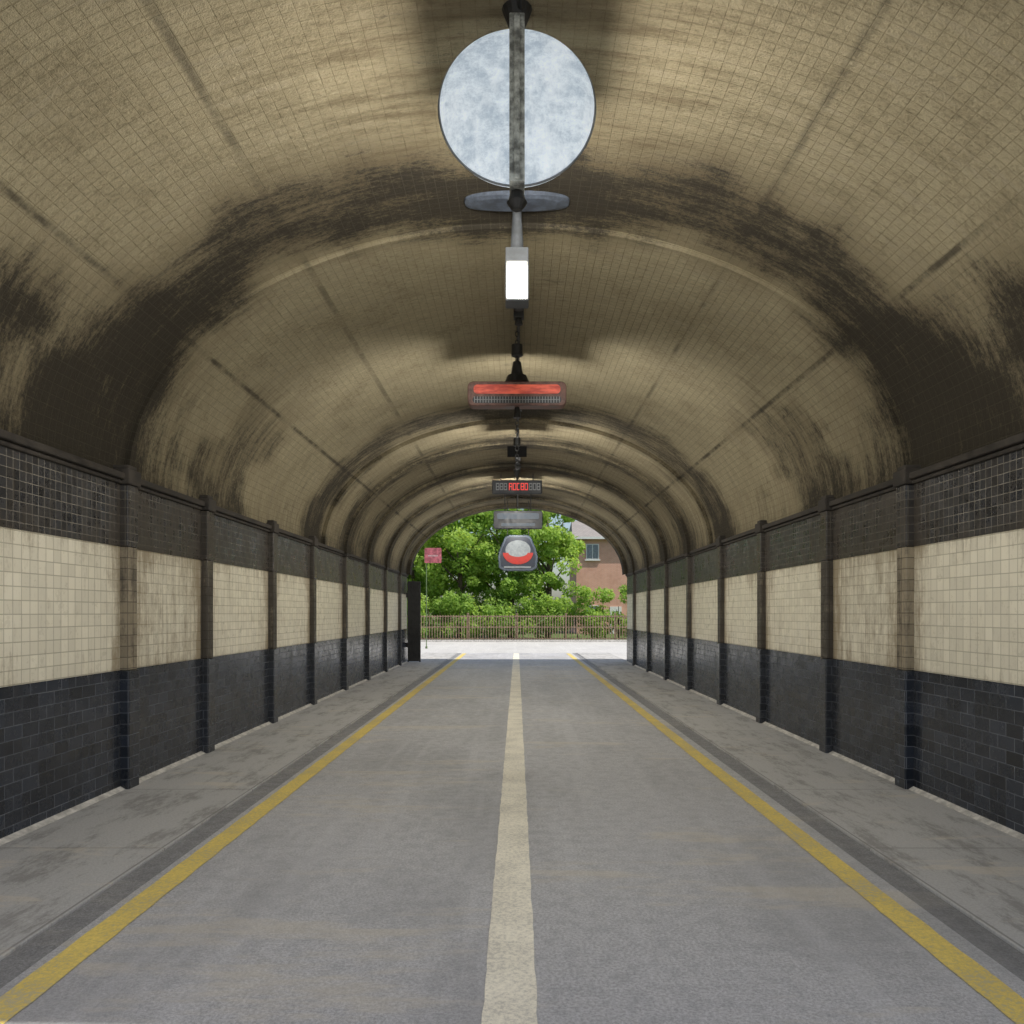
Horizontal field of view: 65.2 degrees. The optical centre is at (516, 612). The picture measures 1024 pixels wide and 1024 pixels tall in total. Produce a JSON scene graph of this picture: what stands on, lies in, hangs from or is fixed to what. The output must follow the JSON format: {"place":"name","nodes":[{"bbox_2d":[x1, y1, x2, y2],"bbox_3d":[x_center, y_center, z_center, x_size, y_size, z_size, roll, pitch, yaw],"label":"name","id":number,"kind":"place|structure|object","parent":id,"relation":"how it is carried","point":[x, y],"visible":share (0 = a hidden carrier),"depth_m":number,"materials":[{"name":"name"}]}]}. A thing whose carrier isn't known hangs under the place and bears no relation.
{"place":"outdoors","nodes":[
{"label":"outdoors","id":0,"kind":"place"},
{"bbox_2d":[0,653,456,960],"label":"pavement","id":1,"kind":"structure","parent":0,"point":[53,873],"depth_m":6.24,"materials":[{"name":"concrete"}]},
{"bbox_2d":[0,661,406,845],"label":"mortar fillet","id":2,"kind":"object","parent":1,"relation":"on","point":[26,830],"visible":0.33,"depth_m":7.51,"materials":[{"name":"grey concrete"}]},
{"bbox_2d":[422,509,576,612],"label":"sky","id":3,"kind":"structure","parent":0,"point":[557,593],"materials":[{"name":"white"}]},
{"bbox_2d":[0,653,1023,1023],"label":"road","id":4,"kind":"structure","parent":0,"point":[672,883],"depth_m":4.39,"materials":[{"name":"grey asphalt"}]},
{"bbox_2d":[0,653,465,1023],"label":"yellow edge line","id":5,"kind":"object","parent":4,"relation":"on","point":[29,989],"visible":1,"depth_m":4.50,"materials":[{"name":"paint"}]},
{"bbox_2d":[481,653,537,1023],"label":"line","id":6,"kind":"object","parent":4,"relation":"on","point":[510,989],"visible":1,"depth_m":4.37,"materials":[{"name":"white paint"}]},
{"bbox_2d":[566,653,1023,1023],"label":"yellow edge line","id":7,"kind":"object","parent":4,"relation":"on","point":[1005,999],"visible":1,"depth_m":4.47,"materials":[{"name":"paint"}]},
{"bbox_2d":[421,642,626,652],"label":"cross road","id":8,"kind":"structure","parent":0,"point":[527,647],"depth_m":37.20,"materials":[{"name":"grey asphalt"}]},
{"bbox_2d":[424,548,440,648],"bbox_3d":[-3.780,-0.662,36.031,0.765,4.525,0.118,0,0,0],"label":"street sign","id":9,"kind":"object","parent":8,"relation":"on","point":[432,555],"visible":1,"depth_m":35.98,"materials":[{"name":"red metal"}]},
{"bbox_2d":[422,614,626,639],"bbox_3d":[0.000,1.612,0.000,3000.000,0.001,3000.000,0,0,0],"label":"ground","id":10,"kind":"structure","parent":0,"point":[558,635],"depth_m":57.32,"materials":[{"name":"green plant"}]},
{"bbox_2d":[407,533,457,620],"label":"deciduous tree","id":11,"kind":"object","parent":10,"relation":"on","point":[432,591],"visible":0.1,"depth_m":49.62,"materials":[{"name":"green plant"}]},
{"bbox_2d":[414,521,489,636],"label":"deciduous tree","id":12,"kind":"object","parent":10,"relation":"on","point":[481,595],"visible":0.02,"depth_m":54.05,"materials":[{"name":"green plant"}]},
{"bbox_2d":[414,511,505,637],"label":"deciduous tree","id":13,"kind":"object","parent":10,"relation":"on","point":[464,537],"visible":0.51,"depth_m":48.47,"materials":[{"name":"green plant"}]},
{"bbox_2d":[443,509,544,636],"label":"deciduous tree","id":14,"kind":"object","parent":10,"relation":"on","point":[484,585],"visible":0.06,"depth_m":53.38,"materials":[{"name":"green plant"}]},
{"bbox_2d":[451,509,563,637],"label":"deciduous tree","id":15,"kind":"object","parent":10,"relation":"on","point":[508,589],"visible":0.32,"depth_m":48.92,"materials":[{"name":"green plant"}]},
{"bbox_2d":[0,0,1023,838],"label":"road tunnel","id":16,"kind":"structure","parent":10,"relation":"on","point":[260,326],"depth_m":6.90,"materials":[{"name":"beige tile"}]},
{"bbox_2d":[406,581,420,661],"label":"steel gate","id":17,"kind":"structure","parent":16,"relation":"attached to","point":[413,596],"depth_m":25.72,"materials":[{"name":"black metal"}]},
{"bbox_2d":[438,0,595,211],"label":"round traffic mirror","id":18,"kind":"object","parent":16,"relation":"hanging from","point":[516,108],"visible":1,"depth_m":4.72,"materials":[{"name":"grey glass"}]},
{"bbox_2d":[464,190,569,308],"bbox_3d":[0.000,-3.165,7.000,0.940,0.931,0.300,0,0,0],"label":"pendant lamp","id":19,"kind":"object","parent":16,"relation":"hanging from","point":[516,274],"visible":0.95,"depth_m":6.92,"materials":[{"name":"grey metal"}]},
{"bbox_2d":[468,331,565,476],"bbox_3d":[0.000,-2.639,10.000,1.225,1.878,0.317,0,0,0],"label":"hanging red sign","id":20,"kind":"object","parent":16,"relation":"hanging from","point":[516,390],"visible":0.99,"depth_m":9.90,"materials":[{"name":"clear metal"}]},
{"bbox_2d":[492,480,541,493],"bbox_3d":[0.000,-3.248,19.995,1.250,0.545,0.130,0,0,0],"label":"hanging letter sign","id":21,"kind":"object","parent":16,"relation":"hanging from","point":[516,486],"visible":1,"depth_m":19.94,"materials":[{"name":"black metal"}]},
{"bbox_2d":[507,426,526,456],"bbox_3d":[0.000,-3.205,14.894,0.360,0.650,0.252,0,0,0],"label":"baffled lantern","id":22,"kind":"object","parent":16,"relation":"hanging from","point":[512,452],"visible":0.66,"depth_m":14.77,"materials":[{"name":"black metal"}]},
{"bbox_2d":[498,501,537,570],"bbox_3d":[0.030,-2.415,24.932,1.248,2.210,0.156,0,0,0],"label":"hanging roundel sign","id":23,"kind":"object","parent":16,"relation":"hanging from","point":[517,552],"visible":0.94,"depth_m":24.88,"materials":[{"name":"grey metal"}]},
{"bbox_2d":[493,494,542,528],"bbox_3d":[0.030,-2.978,23.195,1.421,1.084,0.190,0,0,0],"label":"hanging panel sign","id":24,"kind":"object","parent":16,"relation":"hanging from","point":[504,519],"visible":0.94,"depth_m":23.11,"materials":[{"name":"grey metal"}]},
{"bbox_2d":[0,653,1023,988],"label":"drainage channel","id":25,"kind":"object","parent":10,"relation":"on","point":[62,931],"visible":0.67,"depth_m":5.04,"materials":[{"name":"concrete"}]},
{"bbox_2d":[421,613,626,639],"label":"railing fence","id":26,"kind":"object","parent":10,"relation":"on","point":[468,616],"visible":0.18,"depth_m":44.76,"materials":[{"name":"brown metal"}]},
{"bbox_2d":[421,583,626,639],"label":"hedge","id":27,"kind":"object","parent":10,"relation":"on","point":[450,601],"visible":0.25,"depth_m":46.73,"materials":[{"name":"green plant"}]},
{"bbox_2d":[421,640,626,641],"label":"kerb","id":28,"kind":"structure","parent":10,"relation":"on","point":[524,640],"depth_m":44.30,"materials":[{"name":"grey concrete"}]},
{"bbox_2d":[517,509,585,637],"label":"deciduous tree","id":29,"kind":"object","parent":10,"relation":"on","point":[563,544],"visible":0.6,"depth_m":48.26,"materials":[{"name":"green plant"}]},
{"bbox_2d":[570,539,626,633],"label":"walls","id":30,"kind":"structure","parent":0,"point":[605,571],"depth_m":62.00,"materials":[{"name":"brick"}]},
{"bbox_2d":[569,521,602,536],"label":"roof","id":31,"kind":"structure","parent":30,"relation":"on","point":[578,529],"depth_m":63.35,"materials":[{"name":"tile"}]},
{"bbox_2d":[574,537,621,633],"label":"window frames and door","id":32,"kind":"structure","parent":30,"relation":"attached to","point":[615,609],"depth_m":61.94,"materials":[{"name":"white wood"}]},
{"bbox_2d":[587,545,597,608],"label":"window panes","id":33,"kind":"object","parent":32,"relation":"in","point":[589,551],"visible":0.15,"depth_m":61.92,"materials":[{"name":"grey glass"}]},
{"bbox_2d":[610,653,626,660],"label":"forecourt","id":34,"kind":"structure","parent":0,"point":[623,656],"depth_m":30.19,"materials":[{"name":"concrete"}]},
{"bbox_2d":[577,653,1023,953],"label":"pavement","id":35,"kind":"structure","parent":0,"point":[970,867],"depth_m":6.36,"materials":[{"name":"concrete"}]},
{"bbox_2d":[626,661,1023,840],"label":"mortar fillet","id":36,"kind":"object","parent":35,"relation":"on","point":[1000,827],"visible":0.67,"depth_m":7.66,"materials":[{"name":"grey concrete"}]}
]}

